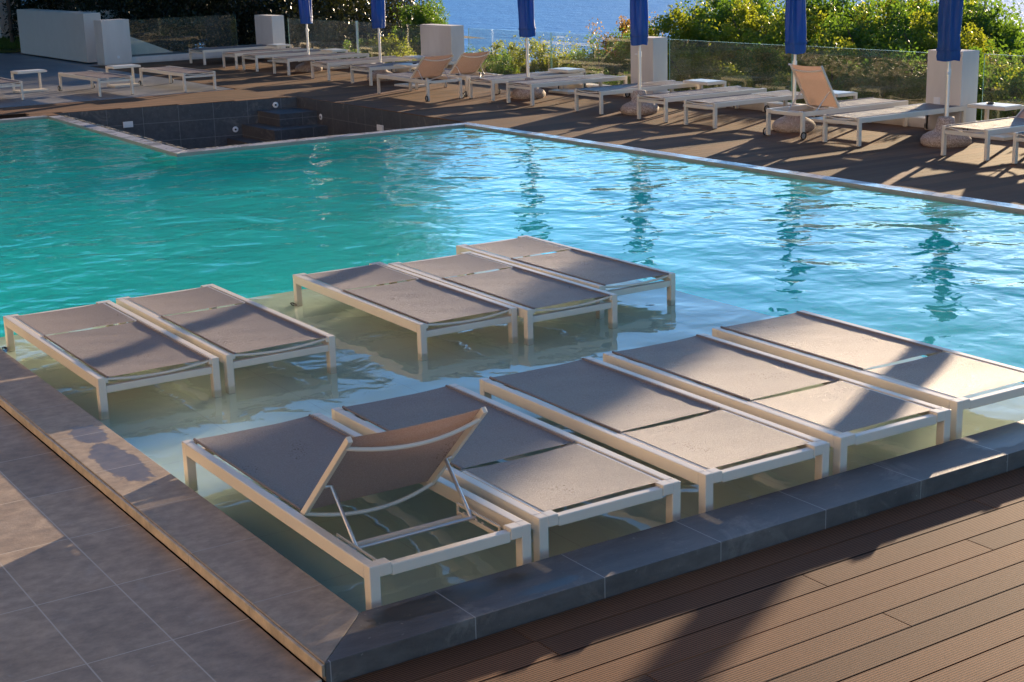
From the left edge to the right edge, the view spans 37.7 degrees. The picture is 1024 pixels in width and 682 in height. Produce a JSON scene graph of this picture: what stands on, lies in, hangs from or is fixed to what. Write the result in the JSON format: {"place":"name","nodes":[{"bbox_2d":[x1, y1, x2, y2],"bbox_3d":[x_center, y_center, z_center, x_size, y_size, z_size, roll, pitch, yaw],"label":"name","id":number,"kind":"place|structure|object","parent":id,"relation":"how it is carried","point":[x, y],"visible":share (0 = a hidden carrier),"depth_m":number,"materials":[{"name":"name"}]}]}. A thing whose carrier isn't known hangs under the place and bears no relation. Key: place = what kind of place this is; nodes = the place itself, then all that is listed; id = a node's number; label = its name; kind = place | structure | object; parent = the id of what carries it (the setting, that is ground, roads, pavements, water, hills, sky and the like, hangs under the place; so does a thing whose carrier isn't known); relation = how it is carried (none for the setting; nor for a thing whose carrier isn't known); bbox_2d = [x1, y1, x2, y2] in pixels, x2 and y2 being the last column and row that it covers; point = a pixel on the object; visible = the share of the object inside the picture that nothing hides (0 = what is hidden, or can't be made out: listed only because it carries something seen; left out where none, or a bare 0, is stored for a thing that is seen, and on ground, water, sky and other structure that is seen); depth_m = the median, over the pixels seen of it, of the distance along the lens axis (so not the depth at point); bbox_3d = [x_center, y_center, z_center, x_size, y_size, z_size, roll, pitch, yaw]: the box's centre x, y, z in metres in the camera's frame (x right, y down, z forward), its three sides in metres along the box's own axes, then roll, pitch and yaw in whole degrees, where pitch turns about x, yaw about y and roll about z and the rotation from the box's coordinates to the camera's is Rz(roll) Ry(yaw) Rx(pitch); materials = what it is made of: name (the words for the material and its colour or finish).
{"place":"outdoors","nodes":[
{"label":"outdoors","id":0,"kind":"place"},
{"bbox_2d":[0,48,20,52],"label":"lawn","id":1,"kind":"structure","parent":0,"point":[10,50],"depth_m":42.41,"materials":[{"name":"plant"}]},
{"bbox_2d":[0,0,18,37],"bbox_3d":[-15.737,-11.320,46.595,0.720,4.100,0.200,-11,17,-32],"label":"bush","id":2,"kind":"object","parent":1,"relation":"on","point":[2,22],"depth_m":46.74,"materials":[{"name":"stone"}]},
{"bbox_2d":[3,51,187,65],"bbox_3d":[-12.494,-8.148,42.633,3.880,0.200,14.650,-11,17,-32],"label":"court","id":3,"kind":"object","parent":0,"point":[62,60],"depth_m":39.89,"materials":[{"name":"concrete"}]},
{"bbox_2d":[17,9,100,62],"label":"terrace wall","id":4,"kind":"structure","parent":3,"relation":"on","point":[66,35],"depth_m":38.57,"materials":[{"name":"white paint"}]},
{"bbox_2d":[130,37,171,54],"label":"stair wall","id":5,"kind":"structure","parent":3,"relation":"on","point":[138,46],"depth_m":37.15,"materials":[{"name":"white paint"}]},
{"bbox_2d":[132,51,237,62],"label":"wall","id":6,"kind":"structure","parent":3,"relation":"on","point":[159,58],"depth_m":36.69,"materials":[{"name":"paint"}]},
{"bbox_2d":[3,300,220,411],"bbox_3d":[-2.547,0.126,9.390,0.770,0.353,1.958,-11,17,-32],"label":"sun lounger","id":7,"kind":"object","parent":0,"point":[136,343],"visible":0.84,"depth_m":9.10,"materials":[{"name":"fabric"}]},
{"bbox_2d":[0,53,233,107],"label":"terrace","id":8,"kind":"structure","parent":0,"point":[77,90],"depth_m":29.84,"materials":[{"name":"tile"}]},
{"bbox_2d":[10,69,48,92],"bbox_3d":[-9.361,-5.048,29.081,0.580,0.411,0.380,-13,18,-37],"label":"side table","id":9,"kind":"object","parent":8,"relation":"on","point":[40,88],"visible":0.95,"depth_m":29.01,"materials":[{"name":"white plastic"}]},
{"bbox_2d":[58,70,133,96],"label":"sun lounger","id":10,"kind":"object","parent":8,"relation":"on","point":[92,76],"visible":1,"depth_m":28.10,"materials":[{"name":"fabric"}]},
{"bbox_2d":[105,64,140,87],"bbox_3d":[-7.701,-5.263,29.726,0.580,0.411,0.380,-13,18,-37],"label":"side table","id":11,"kind":"object","parent":8,"relation":"on","point":[131,66],"visible":0.95,"depth_m":29.64,"materials":[{"name":"white plastic"}]},
{"bbox_2d":[139,66,216,91],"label":"sun lounger","id":12,"kind":"object","parent":8,"relation":"on","point":[170,71],"visible":1,"depth_m":28.66,"materials":[{"name":"fabric"}]},
{"bbox_2d":[0,407,321,681],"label":"terrace","id":13,"kind":"structure","parent":0,"point":[96,585],"depth_m":5.93,"materials":[{"name":"tile"}]},
{"bbox_2d":[116,284,335,386],"bbox_3d":[-1.916,-0.002,9.812,0.762,0.353,1.958,-11,17,-32],"label":"sun lounger","id":14,"kind":"object","parent":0,"point":[243,324],"visible":0.8,"depth_m":9.51,"materials":[{"name":"fabric"}]},
{"bbox_2d":[293,262,517,354],"bbox_3d":[-0.791,-0.190,10.408,0.770,0.353,1.958,-11,17,-31],"label":"sun lounger","id":15,"kind":"object","parent":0,"point":[422,299],"visible":0.86,"depth_m":10.12,"materials":[{"name":"fabric"}]},
{"bbox_2d":[388,251,617,338],"bbox_3d":[-0.118,-0.287,10.706,0.770,0.353,1.958,-11,17,-31],"label":"sun lounger","id":16,"kind":"object","parent":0,"point":[522,286],"visible":0.77,"depth_m":10.40,"materials":[{"name":"fabric"}]},
{"bbox_2d":[0,118,1023,612],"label":"water","id":17,"kind":"structure","parent":0,"point":[88,218],"depth_m":12.11,"materials":[{"name":"teal liquid"}]},
{"bbox_2d":[182,407,531,609],"bbox_3d":[-0.753,0.567,6.643,0.794,0.797,1.958,-11,17,-32],"label":"sun lounger","id":18,"kind":"object","parent":17,"relation":"in","point":[306,464],"visible":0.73,"depth_m":6.32,"materials":[{"name":"grey fabric"}]},
{"bbox_2d":[331,384,680,560],"bbox_3d":[-0.083,0.647,7.142,0.794,0.353,1.958,-11,17,-31],"label":"sun lounger","id":19,"kind":"object","parent":17,"relation":"in","point":[573,469],"visible":0.65,"depth_m":6.79,"materials":[{"name":"grey fabric"}]},
{"bbox_2d":[456,235,674,313],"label":"sun lounger","id":20,"kind":"object","parent":17,"relation":"in","point":[601,271],"visible":0.69,"depth_m":11.04,"materials":[{"name":"fabric"}]},
{"bbox_2d":[479,357,829,513],"bbox_3d":[0.665,0.508,7.592,0.794,0.353,1.958,-11,17,-31],"label":"sun lounger","id":21,"kind":"object","parent":17,"relation":"in","point":[618,400],"visible":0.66,"depth_m":7.36,"materials":[{"name":"fabric"}]},
{"bbox_2d":[603,333,950,474],"bbox_3d":[1.361,0.372,8.033,0.794,0.353,1.958,-11,17,-31],"label":"sun lounger","id":22,"kind":"object","parent":17,"relation":"in","point":[841,404],"visible":0.78,"depth_m":7.80,"materials":[{"name":"fabric"}]},
{"bbox_2d":[712,310,1023,438],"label":"sun lounger","id":23,"kind":"object","parent":17,"relation":"in","point":[952,373],"visible":0.79,"depth_m":8.34,"materials":[{"name":"fabric"}]},
{"bbox_2d":[0,56,1023,204],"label":"deck","id":24,"kind":"structure","parent":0,"point":[894,155],"depth_m":20.85,"materials":[{"name":"brown wood"}]},
{"bbox_2d":[93,19,132,65],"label":"pillar","id":25,"kind":"structure","parent":24,"relation":"on","point":[113,41],"depth_m":35.75,"materials":[{"name":"paint"}]},
{"bbox_2d":[189,44,278,64],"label":"sun lounger","id":26,"kind":"object","parent":24,"relation":"on","point":[227,48],"visible":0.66,"depth_m":35.45,"materials":[{"name":"fabric"}]},
{"bbox_2d":[54,97,460,148],"bbox_3d":[-4.072,-2.999,23.493,4.500,0.998,7.000,-11,17,-32],"label":"basin","id":27,"kind":"object","parent":24,"relation":"in","point":[195,126],"visible":0.35,"depth_m":25.69,"materials":[{"name":"stone"}]},
{"bbox_2d":[61,115,354,149],"bbox_3d":[-4.800,-2.498,22.712,2.500,1.566,5.862,-11,17,-32],"label":"overflow edge","id":28,"kind":"object","parent":27,"relation":"attached to","point":[161,142],"visible":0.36,"depth_m":20.78,"materials":[{"name":"grey stone"}]},
{"bbox_2d":[227,108,327,144],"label":"basin steps","id":29,"kind":"structure","parent":27,"relation":"on","point":[282,124],"depth_m":25.73,"materials":[{"name":"tile"}]},
{"bbox_2d":[222,47,315,68],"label":"sun lounger","id":30,"kind":"object","parent":24,"relation":"on","point":[234,54],"visible":0.73,"depth_m":33.91,"materials":[{"name":"fabric"}]},
{"bbox_2d":[254,14,285,59],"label":"pillar","id":31,"kind":"structure","parent":24,"relation":"on","point":[269,29],"depth_m":36.02,"materials":[{"name":"paint"}]},
{"bbox_2d":[242,49,334,71],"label":"sun lounger","id":32,"kind":"object","parent":24,"relation":"on","point":[276,54],"visible":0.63,"depth_m":32.97,"materials":[{"name":"fabric"}]},
{"bbox_2d":[295,0,322,71],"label":"closed umbrella","id":33,"kind":"object","parent":24,"relation":"on","point":[305,11],"visible":0.91,"depth_m":31.92,"materials":[{"name":"blue fabric"}]},
{"bbox_2d":[272,52,369,75],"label":"sun lounger","id":34,"kind":"object","parent":24,"relation":"on","point":[289,59],"visible":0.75,"depth_m":31.71,"materials":[{"name":"fabric"}]},
{"bbox_2d":[310,56,413,80],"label":"sun lounger","id":35,"kind":"object","parent":24,"relation":"on","point":[337,62],"visible":0.81,"depth_m":30.21,"materials":[{"name":"fabric"}]},
{"bbox_2d":[367,0,391,80],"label":"closed umbrella","id":36,"kind":"object","parent":24,"relation":"on","point":[378,20],"visible":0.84,"depth_m":29.12,"materials":[{"name":"blue fabric"}]},
{"bbox_2d":[350,60,458,85],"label":"sun lounger","id":37,"kind":"object","parent":24,"relation":"on","point":[373,67],"visible":0.45,"depth_m":28.75,"materials":[{"name":"fabric"}]},
{"bbox_2d":[377,54,464,101],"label":"sun lounger","id":38,"kind":"object","parent":24,"relation":"on","point":[433,67],"visible":1,"depth_m":25.50,"materials":[{"name":"beige fabric"}]},
{"bbox_2d":[420,24,464,74],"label":"pillar","id":39,"kind":"structure","parent":24,"relation":"on","point":[441,39],"depth_m":29.41,"materials":[{"name":"paint"}]},
{"bbox_2d":[415,51,499,96],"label":"sun lounger","id":40,"kind":"object","parent":24,"relation":"on","point":[469,64],"visible":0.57,"depth_m":26.05,"materials":[{"name":"fabric"}]},
{"bbox_2d":[468,71,587,100],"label":"sun lounger","id":41,"kind":"object","parent":24,"relation":"on","point":[494,80],"visible":0.74,"depth_m":25.33,"materials":[{"name":"fabric"}]},
{"bbox_2d":[511,0,545,98],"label":"closed umbrella","id":42,"kind":"object","parent":24,"relation":"on","point":[526,28],"visible":0.92,"depth_m":24.86,"materials":[{"name":"blue fabric"}]},
{"bbox_2d":[548,67,584,93],"bbox_3d":[0.948,-4.503,25.900,0.380,0.411,0.580,-11,17,-32],"label":"side table","id":43,"kind":"object","parent":24,"relation":"on","point":[565,90],"visible":0.82,"depth_m":25.78,"materials":[{"name":"white plastic"}]},
{"bbox_2d":[506,74,629,105],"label":"sun lounger","id":44,"kind":"object","parent":24,"relation":"on","point":[560,81],"visible":0.84,"depth_m":24.39,"materials":[{"name":"fabric"}]},
{"bbox_2d":[574,80,698,114],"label":"sun lounger","id":45,"kind":"object","parent":24,"relation":"on","point":[671,85],"visible":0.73,"depth_m":22.87,"materials":[{"name":"fabric"}]},
{"bbox_2d":[620,0,658,114],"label":"closed umbrella","id":46,"kind":"object","parent":24,"relation":"on","point":[639,35],"visible":0.91,"depth_m":22.11,"materials":[{"name":"blue fabric"}]},
{"bbox_2d":[631,36,666,99],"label":"pillar","id":47,"kind":"structure","parent":24,"relation":"on","point":[654,61],"depth_m":24.22,"materials":[{"name":"paint"}]},
{"bbox_2d":[301,59,1023,137],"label":"wall","id":48,"kind":"structure","parent":24,"relation":"attached to","point":[918,121],"depth_m":22.24,"materials":[{"name":"paint"}]},
{"bbox_2d":[637,86,768,122],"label":"sun lounger","id":49,"kind":"object","parent":24,"relation":"on","point":[666,97],"visible":0.88,"depth_m":21.64,"materials":[{"name":"fabric"}]},
{"bbox_2d":[683,79,726,109],"bbox_3d":[2.949,-3.787,22.957,0.380,0.411,0.580,-11,17,-32],"label":"side table","id":50,"kind":"object","parent":24,"relation":"on","point":[700,82],"visible":0.62,"depth_m":22.82,"materials":[{"name":"white plastic"}]},
{"bbox_2d":[684,90,818,128],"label":"sun lounger","id":51,"kind":"object","parent":24,"relation":"on","point":[784,96],"visible":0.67,"depth_m":20.76,"materials":[{"name":"fabric"}]},
{"bbox_2d":[772,0,815,132],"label":"closed umbrella","id":52,"kind":"object","parent":24,"relation":"on","point":[795,43],"visible":0.89,"depth_m":19.57,"materials":[{"name":"blue fabric"}]},
{"bbox_2d":[809,90,857,123],"bbox_3d":[4.429,-3.243,20.728,0.380,0.411,0.580,-11,17,-32],"label":"side table","id":53,"kind":"object","parent":24,"relation":"on","point":[837,93],"visible":0.37,"depth_m":20.55,"materials":[{"name":"white plastic"}]},
{"bbox_2d":[763,64,907,139],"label":"sun lounger","id":54,"kind":"object","parent":24,"relation":"on","point":[815,87],"visible":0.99,"depth_m":19.41,"materials":[{"name":"beige fabric"}]},
{"bbox_2d":[822,103,967,146],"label":"sun lounger","id":55,"kind":"object","parent":24,"relation":"on","point":[882,114],"visible":0.9,"depth_m":18.62,"materials":[{"name":"fabric"}]},
{"bbox_2d":[920,0,971,147],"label":"closed umbrella","id":56,"kind":"object","parent":24,"relation":"on","point":[950,15],"visible":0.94,"depth_m":17.79,"materials":[{"name":"blue fabric"}]},
{"bbox_2d":[925,49,978,129],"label":"pillar","id":57,"kind":"structure","parent":24,"relation":"on","point":[964,80],"depth_m":19.20,"materials":[{"name":"paint"}]},
{"bbox_2d":[941,107,1023,160],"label":"sun lounger","id":58,"kind":"object","parent":24,"relation":"on","point":[989,128],"visible":1,"depth_m":17.08,"materials":[{"name":"beige fabric"}]},
{"bbox_2d":[967,102,1023,140],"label":"side table","id":59,"kind":"object","parent":24,"relation":"on","point":[1001,107],"visible":0.52,"depth_m":18.48,"materials":[{"name":"white plastic"}]},
{"bbox_2d":[1012,131,1023,163],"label":"sun lounger","id":60,"kind":"object","parent":24,"relation":"on","point":[1018,137],"visible":1,"depth_m":16.41,"materials":[{"name":"metal"}]},
{"bbox_2d":[0,116,1023,212],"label":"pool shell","id":61,"kind":"object","parent":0,"point":[730,166],"visible":0.16,"depth_m":19.20,"materials":[{"name":"grey tile"}]},
{"bbox_2d":[0,349,359,680],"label":"pool coping","id":62,"kind":"object","parent":61,"relation":"on","point":[310,614],"visible":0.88,"depth_m":6.58,"materials":[{"name":"stone"}]},
{"bbox_2d":[0,397,324,676],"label":"coping trim","id":63,"kind":"structure","parent":62,"relation":"attached to","point":[317,666],"depth_m":6.30,"materials":[{"name":"beige stone"}]},
{"bbox_2d":[0,406,325,681],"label":"coping gap","id":64,"kind":"object","parent":62,"relation":"attached to","point":[290,652],"visible":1,"depth_m":6.34,"materials":[{"name":"black"}]},
{"bbox_2d":[0,115,1023,209],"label":"overflow gutter","id":65,"kind":"object","parent":61,"relation":"attached to","point":[130,137],"visible":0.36,"depth_m":19.35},
{"bbox_2d":[325,420,1023,681],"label":"pool kerb","id":66,"kind":"structure","parent":61,"relation":"on","point":[391,634],"depth_m":6.13,"materials":[{"name":"stone"}]},
{"bbox_2d":[22,0,1023,71],"bbox_3d":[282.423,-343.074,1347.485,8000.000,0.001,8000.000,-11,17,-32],"label":"sea","id":67,"kind":"structure","parent":0,"point":[559,19],"depth_m":386.29,"materials":[{"name":"liquid"}]},
{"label":"slope","id":68,"kind":"structure","parent":0,"visible":0},
{"bbox_2d":[2,0,214,51],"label":"bush","id":69,"kind":"object","parent":68,"relation":"on","point":[29,4],"visible":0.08,"depth_m":44.04,"materials":[{"name":"green plant"}]},
{"bbox_2d":[57,0,251,52],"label":"bush","id":70,"kind":"object","parent":68,"relation":"on","point":[137,14],"visible":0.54,"depth_m":41.32,"materials":[{"name":"green plant"}]},
{"bbox_2d":[118,0,297,51],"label":"bush","id":71,"kind":"object","parent":68,"relation":"on","point":[205,41],"visible":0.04,"depth_m":43.82,"materials":[{"name":"green plant"}]},
{"bbox_2d":[197,0,425,56],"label":"bush","id":72,"kind":"object","parent":68,"relation":"on","point":[229,27],"visible":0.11,"depth_m":41.80,"materials":[{"name":"green plant"}]},
{"bbox_2d":[241,0,427,62],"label":"bush","id":73,"kind":"object","parent":68,"relation":"on","point":[325,38],"visible":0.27,"depth_m":39.58,"materials":[{"name":"green plant"}]},
{"bbox_2d":[362,32,416,62],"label":"shrub","id":74,"kind":"object","parent":68,"relation":"on","point":[397,50],"visible":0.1,"depth_m":35.48,"materials":[{"name":"green plant"}]},
{"bbox_2d":[390,0,449,55],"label":"shrub","id":75,"kind":"object","parent":68,"relation":"on","point":[427,15],"visible":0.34,"depth_m":37.90,"materials":[{"name":"green plant"}]},
{"bbox_2d":[474,35,522,73],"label":"shrub","id":76,"kind":"object","parent":68,"relation":"on","point":[512,47],"visible":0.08,"depth_m":33.66,"materials":[{"name":"green plant"}]},
{"bbox_2d":[477,49,522,74],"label":"shrub","id":77,"kind":"object","parent":68,"relation":"on","point":[501,69],"visible":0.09,"depth_m":30.64,"materials":[{"name":"green plant"}]},
{"bbox_2d":[514,31,583,74],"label":"shrub","id":78,"kind":"object","parent":68,"relation":"on","point":[538,65],"visible":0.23,"depth_m":32.35,"materials":[{"name":"green plant"}]},
{"bbox_2d":[565,31,630,75],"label":"shrub","id":79,"kind":"object","parent":68,"relation":"on","point":[618,65],"visible":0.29,"depth_m":31.55,"materials":[{"name":"green plant"}]},
{"bbox_2d":[586,11,662,62],"bbox_3d":[2.875,-6.770,37.957,2.272,3.051,2.631,-5,15,-11],"label":"shrub","id":80,"kind":"object","parent":68,"relation":"on","point":[623,24],"visible":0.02,"depth_m":37.57,"materials":[{"name":"green plant"}]},
{"bbox_2d":[608,22,669,75],"bbox_3d":[3.256,-6.162,35.750,2.212,3.001,3.351,1,15,8],"label":"shrub","id":81,"kind":"object","parent":68,"relation":"on","point":[626,41],"visible":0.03,"depth_m":35.11,"materials":[{"name":"green plant"}]},
{"bbox_2d":[648,1,722,86],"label":"shrub","id":82,"kind":"object","parent":68,"relation":"on","point":[677,17],"visible":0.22,"depth_m":32.62,"materials":[{"name":"green plant"}]},
{"bbox_2d":[667,38,726,90],"bbox_3d":[3.558,-4.852,30.352,1.887,2.549,2.454,8,18,33],"label":"shrub","id":83,"kind":"object","parent":68,"relation":"on","point":[691,70],"visible":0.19,"depth_m":29.96,"materials":[{"name":"green plant"}]},
{"bbox_2d":[670,0,765,54],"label":"shrub","id":84,"kind":"object","parent":68,"relation":"on","point":[702,11],"visible":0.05,"depth_m":35.82,"materials":[{"name":"green plant"}]},
{"bbox_2d":[694,59,752,91],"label":"shrub","id":85,"kind":"object","parent":68,"relation":"on","point":[735,76],"visible":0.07,"depth_m":25.81,"materials":[{"name":"green plant"}]},
{"bbox_2d":[692,0,785,63],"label":"shrub","id":86,"kind":"object","parent":68,"relation":"on","point":[724,14],"visible":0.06,"depth_m":33.73,"materials":[{"name":"green plant"}]},
{"bbox_2d":[699,0,785,77],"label":"shrub","id":87,"kind":"object","parent":68,"relation":"on","point":[750,19],"visible":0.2,"depth_m":31.24,"materials":[{"name":"green plant"}]},
{"bbox_2d":[713,40,806,91],"bbox_3d":[4.532,-4.324,27.880,1.914,2.570,2.215,9,18,35],"label":"shrub","id":88,"kind":"object","parent":68,"relation":"on","point":[764,78],"visible":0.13,"depth_m":27.55,"materials":[{"name":"green plant"}]},
{"bbox_2d":[733,3,838,102],"bbox_3d":[5.597,-5.131,29.735,2.268,3.133,3.231,-3,15,-6],"label":"shrub","id":89,"kind":"object","parent":68,"relation":"on","point":[749,39],"visible":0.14,"depth_m":29.48,"materials":[{"name":"green plant"}]},
{"bbox_2d":[772,27,880,103],"bbox_3d":[5.603,-3.982,26.011,2.624,2.825,2.013,7,17,30],"label":"shrub","id":90,"kind":"object","parent":68,"relation":"on","point":[831,62],"visible":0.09,"depth_m":25.77,"materials":[{"name":"green plant"}]},
{"bbox_2d":[778,0,894,68],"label":"shrub","id":91,"kind":"object","parent":68,"relation":"on","point":[835,5],"visible":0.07,"depth_m":31.96,"materials":[{"name":"green plant"}]},
{"bbox_2d":[803,0,921,85],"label":"shrub","id":92,"kind":"object","parent":68,"relation":"on","point":[853,32],"visible":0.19,"depth_m":27.70,"materials":[{"name":"green plant"}]},
{"bbox_2d":[833,40,927,109],"bbox_3d":[6.321,-3.654,24.498,1.835,2.594,2.577,-15,20,-41],"label":"shrub","id":93,"kind":"object","parent":68,"relation":"on","point":[910,90],"visible":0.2,"depth_m":24.18,"materials":[{"name":"green plant"}]},
{"bbox_2d":[843,0,938,55],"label":"shrub","id":94,"kind":"object","parent":68,"relation":"on","point":[886,17],"visible":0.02,"depth_m":30.14,"materials":[{"name":"green plant"}]},
{"bbox_2d":[865,0,989,102],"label":"shrub","id":95,"kind":"object","parent":68,"relation":"on","point":[931,38],"visible":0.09,"depth_m":26.12,"materials":[{"name":"green plant"}]},
{"bbox_2d":[873,0,1023,74],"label":"shrub","id":96,"kind":"object","parent":68,"relation":"on","point":[933,9],"visible":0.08,"depth_m":28.47,"materials":[{"name":"green plant"}]},
{"bbox_2d":[910,22,1016,91],"bbox_3d":[7.921,-4.109,26.013,2.123,2.868,2.761,-7,16,-21],"label":"shrub","id":97,"kind":"object","parent":68,"relation":"on","point":[980,40],"visible":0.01,"depth_m":25.27,"materials":[{"name":"green plant"}]},
{"bbox_2d":[961,2,1023,69],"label":"shrub","id":98,"kind":"object","parent":68,"relation":"on","point":[992,30],"visible":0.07,"depth_m":27.92,"materials":[{"name":"green plant"}]},
{"bbox_2d":[968,34,1023,119],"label":"shrub","id":99,"kind":"object","parent":68,"relation":"on","point":[989,84],"visible":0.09,"depth_m":22.67,"materials":[{"name":"green plant"}]},
{"bbox_2d":[987,62,1023,118],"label":"shrub","id":100,"kind":"object","parent":68,"relation":"on","point":[1003,92],"visible":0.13,"depth_m":21.89,"materials":[{"name":"green plant"}]},
{"bbox_2d":[989,95,1023,119],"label":"shrub","id":101,"kind":"object","parent":68,"relation":"on","point":[1009,112],"visible":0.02,"depth_m":20.57,"materials":[{"name":"green plant"}]},
{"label":"near deck substructure","id":102,"kind":"structure","parent":68,"relation":"on","visible":0},
{"bbox_2d":[343,467,1023,681],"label":"deck","id":103,"kind":"structure","parent":102,"relation":"on","point":[929,589],"depth_m":5.67,"materials":[{"name":"brown wood"}]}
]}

